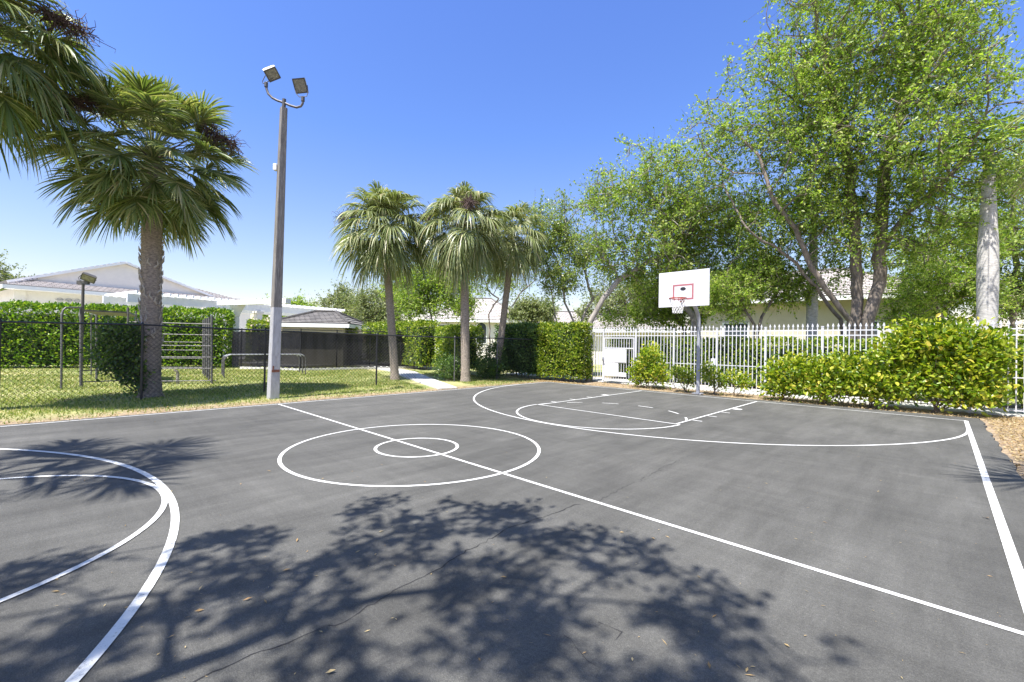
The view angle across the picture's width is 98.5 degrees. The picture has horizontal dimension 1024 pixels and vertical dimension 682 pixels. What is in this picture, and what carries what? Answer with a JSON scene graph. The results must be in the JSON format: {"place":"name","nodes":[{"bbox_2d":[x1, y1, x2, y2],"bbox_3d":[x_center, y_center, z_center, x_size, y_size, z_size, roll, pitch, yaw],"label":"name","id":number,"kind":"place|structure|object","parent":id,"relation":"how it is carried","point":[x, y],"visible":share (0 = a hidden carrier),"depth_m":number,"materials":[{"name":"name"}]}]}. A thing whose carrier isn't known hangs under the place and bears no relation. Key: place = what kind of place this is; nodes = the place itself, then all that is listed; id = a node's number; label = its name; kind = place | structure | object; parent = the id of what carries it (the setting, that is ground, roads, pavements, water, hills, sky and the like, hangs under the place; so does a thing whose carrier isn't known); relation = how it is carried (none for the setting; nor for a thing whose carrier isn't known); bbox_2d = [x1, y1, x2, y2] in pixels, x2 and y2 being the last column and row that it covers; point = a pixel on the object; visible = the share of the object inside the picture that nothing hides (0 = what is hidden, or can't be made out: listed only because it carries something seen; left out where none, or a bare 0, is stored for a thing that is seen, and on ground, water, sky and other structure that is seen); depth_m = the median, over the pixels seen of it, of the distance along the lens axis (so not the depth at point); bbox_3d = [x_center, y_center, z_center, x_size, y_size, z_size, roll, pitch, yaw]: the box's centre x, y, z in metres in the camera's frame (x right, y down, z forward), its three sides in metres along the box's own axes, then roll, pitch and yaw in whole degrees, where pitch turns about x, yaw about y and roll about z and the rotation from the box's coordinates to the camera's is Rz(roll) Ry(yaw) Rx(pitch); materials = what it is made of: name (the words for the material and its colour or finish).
{"place":"outdoors","nodes":[
{"label":"outdoors","id":0,"kind":"place"},
{"bbox_2d":[253,289,320,324],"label":"tree","id":1,"kind":"object","parent":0,"point":[294,302],"visible":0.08,"depth_m":54.57,"materials":[{"name":"green plant"}]},
{"bbox_2d":[308,274,366,316],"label":"tree","id":2,"kind":"object","parent":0,"point":[339,292],"visible":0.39,"depth_m":46.86,"materials":[{"name":"green plant"}]},
{"bbox_2d":[0,363,1023,479],"bbox_3d":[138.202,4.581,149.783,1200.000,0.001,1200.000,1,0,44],"label":"ground","id":3,"kind":"structure","parent":0,"point":[463,385],"depth_m":12.86,"materials":[{"name":"green plant"}]},
{"bbox_2d":[0,249,34,290],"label":"tree","id":4,"kind":"object","parent":3,"relation":"on","point":[4,275],"visible":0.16,"depth_m":44.63,"materials":[{"name":"green plant"}]},
{"bbox_2d":[0,0,120,183],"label":"palm tree","id":5,"kind":"object","parent":3,"relation":"on","point":[28,88],"visible":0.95,"depth_m":9.64,"materials":[{"name":"green plant"}]},
{"bbox_2d":[76,272,96,344],"bbox_3d":[-16.212,-0.585,16.773,0.699,4.033,0.416,1,0,26],"label":"lamp post","id":6,"kind":"object","parent":3,"relation":"on","point":[88,278],"visible":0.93,"depth_m":16.75,"materials":[{"name":"brown metal"}]},
{"bbox_2d":[79,315,155,395],"bbox_3d":[-10.348,0.430,11.647,1.194,2.223,1.620,1,0,44],"label":"vine bush","id":7,"kind":"object","parent":3,"relation":"on","point":[125,346],"visible":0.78,"depth_m":11.50,"materials":[{"name":"green plant"}]},
{"bbox_2d":[0,299,235,367],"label":"hedge","id":8,"kind":"object","parent":3,"relation":"on","point":[36,307],"visible":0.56,"depth_m":22.87,"materials":[{"name":"green plant"}]},
{"bbox_2d":[0,262,249,355],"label":"clubhouse","id":9,"kind":"structure","parent":3,"relation":"on","point":[61,286],"depth_m":33.56,"materials":[{"name":"white paint"}]},
{"bbox_2d":[16,60,259,397],"bbox_3d":[-9.874,-2.854,12.057,4.828,8.808,4.728,1,0,15],"label":"palm tree","id":10,"kind":"object","parent":3,"relation":"on","point":[157,202],"visible":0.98,"depth_m":11.50,"materials":[{"name":"green plant"}]},
{"bbox_2d":[60,307,216,388],"bbox_3d":[-14.692,0.169,17.871,4.032,2.684,7.982,1,0,-37],"label":"climbing frame","id":11,"kind":"object","parent":3,"relation":"on","point":[205,322],"visible":0.62,"depth_m":15.72,"materials":[{"name":"grey metal"}]},
{"bbox_2d":[173,370,178,383],"bbox_3d":[-11.921,1.268,15.650,0.115,0.542,0.185,1,0,44],"label":"stump post","id":12,"kind":"object","parent":3,"relation":"on","point":[177,375],"visible":0.66,"depth_m":15.64,"materials":[{"name":"grey wood"}]},
{"bbox_2d":[102,290,344,357],"bbox_3d":[-20.512,-0.716,33.410,4.750,4.385,15.060,1,0,30],"label":"pergola","id":13,"kind":"object","parent":3,"relation":"on","point":[129,298],"visible":0.31,"depth_m":29.41,"materials":[{"name":"white paint"}]},
{"bbox_2d":[217,298,290,365],"bbox_3d":[-15.086,-0.445,25.385,5.515,3.890,1.059,1,0,26],"label":"pergola","id":14,"kind":"object","parent":3,"relation":"on","point":[236,307],"visible":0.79,"depth_m":25.69,"materials":[{"name":"white wood"}]},
{"bbox_2d":[221,354,299,373],"bbox_3d":[-11.977,1.095,21.171,3.330,0.954,0.048,1,0,-40],"label":"parallel bar","id":15,"kind":"object","parent":3,"relation":"on","point":[227,354],"visible":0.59,"depth_m":20.13,"materials":[{"name":"grey metal"}]},
{"bbox_2d":[222,354,302,375],"bbox_3d":[-11.332,1.084,20.203,3.250,0.982,0.048,1,0,-38],"label":"parallel bar","id":16,"kind":"object","parent":3,"relation":"on","point":[228,354],"visible":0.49,"depth_m":19.22,"materials":[{"name":"grey metal"}]},
{"bbox_2d":[245,318,281,331],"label":"hedge","id":17,"kind":"object","parent":3,"relation":"on","point":[253,322],"visible":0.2,"depth_m":28.44,"materials":[{"name":"green plant"}]},
{"bbox_2d":[223,354,305,377],"bbox_3d":[-10.819,1.074,19.480,3.263,1.009,0.048,1,0,-41],"label":"parallel bar","id":18,"kind":"object","parent":3,"relation":"on","point":[259,354],"visible":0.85,"depth_m":19.04,"materials":[{"name":"grey metal"}]},
{"bbox_2d":[0,364,533,423],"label":"grass","id":19,"kind":"structure","parent":3,"relation":"on","point":[178,399],"depth_m":14.13,"materials":[{"name":"green plant"}]},
{"bbox_2d":[0,319,534,404],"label":"chain link fence","id":20,"kind":"object","parent":3,"relation":"on","point":[142,325],"visible":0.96,"depth_m":12.40,"materials":[{"name":"black metal"}]},
{"bbox_2d":[262,65,308,398],"bbox_3d":[-6.310,-2.973,12.194,1.266,9.369,0.443,1,0,-4],"label":"light pole","id":21,"kind":"object","parent":3,"relation":"on","point":[300,85],"visible":0.98,"depth_m":12.06,"materials":[{"name":"grey metal"}]},
{"bbox_2d":[282,310,370,333],"bbox_3d":[-13.124,-0.281,31.002,5.052,3.788,5.696,1,0,-4],"label":"pool hut","id":22,"kind":"object","parent":3,"relation":"on","point":[314,321],"visible":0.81,"depth_m":28.81,"materials":[{"name":"grey tile"}]},
{"bbox_2d":[232,328,425,367],"bbox_3d":[-10.077,0.498,25.026,10.866,2.250,2.479,1,0,-17],"label":"screened fence","id":23,"kind":"object","parent":3,"relation":"on","point":[361,344],"visible":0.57,"depth_m":24.36,"materials":[{"name":"black fabric"}]},
{"bbox_2d":[240,366,428,370],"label":"kerb","id":24,"kind":"structure","parent":3,"relation":"on","point":[351,368],"depth_m":24.38,"materials":[{"name":"concrete"}]},
{"bbox_2d":[345,326,358,332],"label":"hedge","id":25,"kind":"object","parent":3,"relation":"on","point":[351,329],"visible":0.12,"depth_m":29.61,"materials":[{"name":"green plant"}]},
{"bbox_2d":[340,280,411,333],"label":"tree","id":26,"kind":"object","parent":3,"relation":"on","point":[374,312],"visible":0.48,"depth_m":43.11,"materials":[{"name":"green plant"}]},
{"bbox_2d":[329,180,442,379],"bbox_3d":[-5.369,-2.467,18.726,4.689,8.280,4.807,1,0,44],"label":"palm tree","id":27,"kind":"object","parent":3,"relation":"on","point":[388,255],"visible":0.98,"depth_m":17.93,"materials":[{"name":"green plant"}]},
{"bbox_2d":[361,319,440,369],"bbox_3d":[-7.318,0.153,28.278,7.981,3.076,2.203,1,0,44],"label":"hedge","id":28,"kind":"object","parent":3,"relation":"on","point":[424,350],"visible":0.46,"depth_m":25.85,"materials":[{"name":"green plant"}]},
{"bbox_2d":[374,366,457,389],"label":"footpath","id":29,"kind":"structure","parent":3,"relation":"on","point":[428,381],"depth_m":18.13,"materials":[{"name":"concrete"}]},
{"bbox_2d":[371,255,487,333],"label":"tree","id":30,"kind":"object","parent":3,"relation":"on","point":[424,295],"visible":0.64,"depth_m":28.27,"materials":[{"name":"green plant"}]},
{"bbox_2d":[429,352,473,380],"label":"shrub","id":31,"kind":"object","parent":3,"relation":"on","point":[448,369],"visible":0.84,"depth_m":18.52,"materials":[{"name":"green plant"}]},
{"bbox_2d":[432,324,485,369],"bbox_3d":[-2.834,0.410,22.850,1.842,2.627,4.011,1,0,-26],"label":"hedge","id":32,"kind":"object","parent":3,"relation":"on","point":[444,345],"visible":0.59,"depth_m":21.66,"materials":[{"name":"green plant"}]},
{"bbox_2d":[413,181,517,381],"bbox_3d":[-1.977,-2.479,18.373,4.279,8.378,4.397,1,0,44],"label":"palm tree","id":33,"kind":"object","parent":3,"relation":"on","point":[463,254],"visible":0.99,"depth_m":17.76,"materials":[{"name":"green plant"}]},
{"bbox_2d":[424,298,525,356],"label":"house","id":34,"kind":"structure","parent":3,"relation":"on","point":[493,315],"depth_m":46.01,"materials":[{"name":"white paint"}]},
{"bbox_2d":[476,322,486,343],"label":"window","id":35,"kind":"structure","parent":34,"relation":"in","point":[484,326],"depth_m":45.92,"materials":[{"name":"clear glass"}]},
{"bbox_2d":[472,339,507,378],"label":"shrub","id":36,"kind":"object","parent":3,"relation":"on","point":[492,370],"visible":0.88,"depth_m":19.68,"materials":[{"name":"green plant"}]},
{"bbox_2d":[469,266,521,347],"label":"tree","id":37,"kind":"object","parent":3,"relation":"on","point":[489,291],"visible":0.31,"depth_m":26.95,"materials":[{"name":"green plant"}]},
{"bbox_2d":[0,382,1023,681],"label":"basketball court","id":38,"kind":"object","parent":3,"relation":"on","point":[248,520],"visible":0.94,"depth_m":3.47,"materials":[{"name":"asphalt"}]},
{"bbox_2d":[0,382,1023,681],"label":"court markings","id":39,"kind":"object","parent":38,"relation":"on","point":[112,634],"visible":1,"depth_m":3.91,"materials":[{"name":"paint"}]},
{"bbox_2d":[55,427,1000,678],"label":"scattered leaves","id":40,"kind":"object","parent":38,"relation":"on","point":[331,670],"visible":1,"depth_m":2.55,"materials":[{"name":"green plant"}]},
{"bbox_2d":[193,461,986,681],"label":"asphalt cracks","id":41,"kind":"object","parent":38,"relation":"on","point":[399,587],"visible":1,"depth_m":2.50,"materials":[{"name":"black asphalt"}]},
{"bbox_2d":[474,201,551,377],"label":"palm tree","id":42,"kind":"object","parent":3,"relation":"on","point":[519,259],"visible":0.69,"depth_m":19.72,"materials":[{"name":"green plant"}]},
{"bbox_2d":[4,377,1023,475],"bbox_3d":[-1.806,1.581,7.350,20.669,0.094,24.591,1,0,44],"label":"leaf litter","id":43,"kind":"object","parent":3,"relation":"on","point":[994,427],"visible":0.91,"depth_m":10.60,"materials":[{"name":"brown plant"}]},
{"bbox_2d":[493,321,552,377],"bbox_3d":[0.461,0.410,21.416,1.572,2.708,3.652,1,0,-36],"label":"hedge","id":44,"kind":"object","parent":3,"relation":"on","point":[525,330],"visible":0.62,"depth_m":20.66,"materials":[{"name":"green plant"}]},
{"bbox_2d":[509,261,550,317],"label":"tree","id":45,"kind":"object","parent":3,"relation":"on","point":[525,285],"visible":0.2,"depth_m":26.99,"materials":[{"name":"green plant"}]},
{"bbox_2d":[498,292,562,323],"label":"tree","id":46,"kind":"object","parent":3,"relation":"on","point":[535,311],"visible":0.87,"depth_m":45.41,"materials":[{"name":"green plant"}]},
{"bbox_2d":[536,321,593,382],"bbox_3d":[2.290,0.442,19.309,2.461,2.677,1.554,1,0,44],"label":"hedge","id":47,"kind":"object","parent":3,"relation":"on","point":[563,352],"visible":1,"depth_m":18.86,"materials":[{"name":"green plant"}]},
{"bbox_2d":[513,178,621,374],"bbox_3d":[2.978,-3.022,21.929,4.860,9.764,4.795,1,0,44],"label":"tree","id":48,"kind":"object","parent":3,"relation":"on","point":[560,233],"visible":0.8,"depth_m":21.70,"materials":[{"name":"green plant"}]},
{"bbox_2d":[537,311,598,330],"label":"house","id":49,"kind":"structure","parent":3,"relation":"on","point":[564,316],"depth_m":50.23,"materials":[{"name":"white paint"}]},
{"bbox_2d":[570,264,686,322],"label":"tree","id":50,"kind":"object","parent":3,"relation":"on","point":[610,301],"visible":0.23,"depth_m":39.77,"materials":[{"name":"green plant"}]},
{"bbox_2d":[578,312,689,364],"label":"house","id":51,"kind":"structure","parent":3,"relation":"on","point":[597,325],"depth_m":36.00,"materials":[{"name":"white paint"}]},
{"bbox_2d":[623,340,671,388],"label":"shrub","id":52,"kind":"object","parent":3,"relation":"on","point":[648,363],"visible":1,"depth_m":16.48,"materials":[{"name":"green plant"}]},
{"bbox_2d":[593,255,750,344],"bbox_3d":[8.283,-1.142,21.873,8.642,6.150,3.893,1,0,12],"label":"tree","id":53,"kind":"object","parent":3,"relation":"on","point":[662,316],"visible":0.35,"depth_m":21.72,"materials":[{"name":"green plant"}]},
{"bbox_2d":[567,127,790,381],"bbox_3d":[6.929,-3.575,19.591,9.584,10.980,5.577,1,0,-4],"label":"tree","id":54,"kind":"object","parent":3,"relation":"on","point":[676,249],"visible":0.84,"depth_m":18.77,"materials":[{"name":"green plant"}]},
{"bbox_2d":[666,362,695,391],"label":"shrub","id":55,"kind":"object","parent":3,"relation":"on","point":[683,374],"visible":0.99,"depth_m":15.45,"materials":[{"name":"green plant"}]},
{"bbox_2d":[659,268,709,394],"bbox_3d":[5.643,-0.202,14.096,1.679,3.990,1.633,1,0,-3],"label":"basketball hoop","id":56,"kind":"object","parent":3,"relation":"on","point":[680,289],"visible":1,"depth_m":13.87,"materials":[{"name":"metal"}]},
{"bbox_2d":[698,359,732,394],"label":"shrub","id":57,"kind":"object","parent":3,"relation":"on","point":[711,374],"visible":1,"depth_m":14.67,"materials":[{"name":"green plant"}]},
{"bbox_2d":[722,363,755,396],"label":"shrub","id":58,"kind":"object","parent":3,"relation":"on","point":[740,381],"visible":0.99,"depth_m":14.23,"materials":[{"name":"green plant"}]},
{"bbox_2d":[699,225,823,387],"bbox_3d":[9.819,-1.428,17.605,5.372,6.732,2.800,1,0,-9],"label":"tree","id":59,"kind":"object","parent":3,"relation":"on","point":[733,294],"visible":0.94,"depth_m":17.20,"materials":[{"name":"green plant"}]},
{"bbox_2d":[755,348,820,402],"bbox_3d":[8.344,1.038,13.241,1.873,1.692,1.375,1,0,44],"label":"shrub","id":60,"kind":"object","parent":3,"relation":"on","point":[786,380],"visible":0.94,"depth_m":13.10,"materials":[{"name":"green plant"}]},
{"bbox_2d":[587,320,1023,412],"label":"picket fence","id":61,"kind":"object","parent":3,"relation":"on","point":[765,335],"visible":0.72,"depth_m":14.91,"materials":[{"name":"white metal"}]},
{"bbox_2d":[602,337,634,381],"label":"gate","id":62,"kind":"structure","parent":61,"relation":"attached to","point":[616,356],"depth_m":18.34,"materials":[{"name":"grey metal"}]},
{"bbox_2d":[607,334,1023,407],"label":"fence","id":63,"kind":"object","parent":3,"relation":"on","point":[846,348],"visible":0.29,"depth_m":17.33,"materials":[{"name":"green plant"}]},
{"bbox_2d":[740,189,898,345],"bbox_3d":[11.912,-1.881,17.499,5.299,7.679,5.085,1,0,44],"label":"royal palm","id":64,"kind":"object","parent":3,"relation":"on","point":[811,315],"visible":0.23,"depth_m":17.33,"materials":[{"name":"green plant"}]},
{"bbox_2d":[795,346,877,403],"bbox_3d":[9.137,0.983,12.471,2.069,1.712,1.393,1,0,44],"label":"shrub","id":65,"kind":"object","parent":3,"relation":"on","point":[833,373],"visible":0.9,"depth_m":12.28,"materials":[{"name":"green plant"}]},
{"bbox_2d":[667,0,1023,346],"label":"tree","id":66,"kind":"object","parent":3,"relation":"on","point":[907,57],"visible":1,"depth_m":14.75,"materials":[{"name":"green plant"}]},
{"bbox_2d":[848,323,945,408],"bbox_3d":[10.047,0.681,11.569,1.940,2.336,1.657,1,0,44],"label":"shrub","id":67,"kind":"object","parent":3,"relation":"on","point":[891,379],"visible":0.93,"depth_m":11.50,"materials":[{"name":"green plant"}]},
{"bbox_2d":[863,196,1023,330],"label":"tree","id":68,"kind":"object","parent":3,"relation":"on","point":[950,277],"visible":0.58,"depth_m":19.33,"materials":[{"name":"green plant"}]},
{"bbox_2d":[878,311,1023,416],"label":"shrub","id":69,"kind":"object","parent":3,"relation":"on","point":[968,356],"visible":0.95,"depth_m":10.68,"materials":[{"name":"green plant"}]},
{"bbox_2d":[882,112,1023,331],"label":"royal palm","id":70,"kind":"object","parent":3,"relation":"on","point":[987,280],"visible":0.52,"depth_m":13.43,"materials":[{"name":"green plant"}]},
{"bbox_2d":[950,131,1023,339],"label":"tree","id":71,"kind":"object","parent":3,"relation":"on","point":[1019,302],"visible":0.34,"depth_m":20.66,"materials":[{"name":"green plant"}]},
{"bbox_2d":[980,322,1023,407],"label":"shrub","id":72,"kind":"object","parent":3,"relation":"on","point":[1020,373],"visible":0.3,"depth_m":11.05,"materials":[{"name":"green plant"}]},
{"bbox_2d":[1003,106,1023,207],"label":"palm tree","id":73,"kind":"object","parent":3,"relation":"on","point":[1015,120],"visible":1,"depth_m":10.70,"materials":[{"name":"green plant"}]},
{"bbox_2d":[0,0,1023,346],"label":"sky","id":74,"kind":"structure","parent":0,"point":[511,100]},
{"bbox_2d":[506,372,1023,416],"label":"pavement","id":75,"kind":"structure","parent":0,"point":[978,411],"depth_m":13.70,"materials":[{"name":"concrete"}]},
{"bbox_2d":[690,268,959,347],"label":"house","id":76,"kind":"structure","parent":0,"point":[785,317],"depth_m":27.08,"materials":[{"name":"beige paint"}]},
{"bbox_2d":[722,322,749,346],"bbox_3d":[14.670,-0.332,28.934,1.624,1.760,0.065,1,0,37],"label":"window","id":77,"kind":"structure","parent":76,"relation":"in","point":[742,324],"depth_m":28.83,"materials":[{"name":"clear glass"}]},
{"bbox_2d":[844,320,880,346],"bbox_3d":[19.831,-0.279,24.982,1.624,1.760,0.065,1,0,37],"label":"window","id":78,"kind":"structure","parent":76,"relation":"in","point":[845,322],"depth_m":24.63,"materials":[{"name":"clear glass"}]}
]}

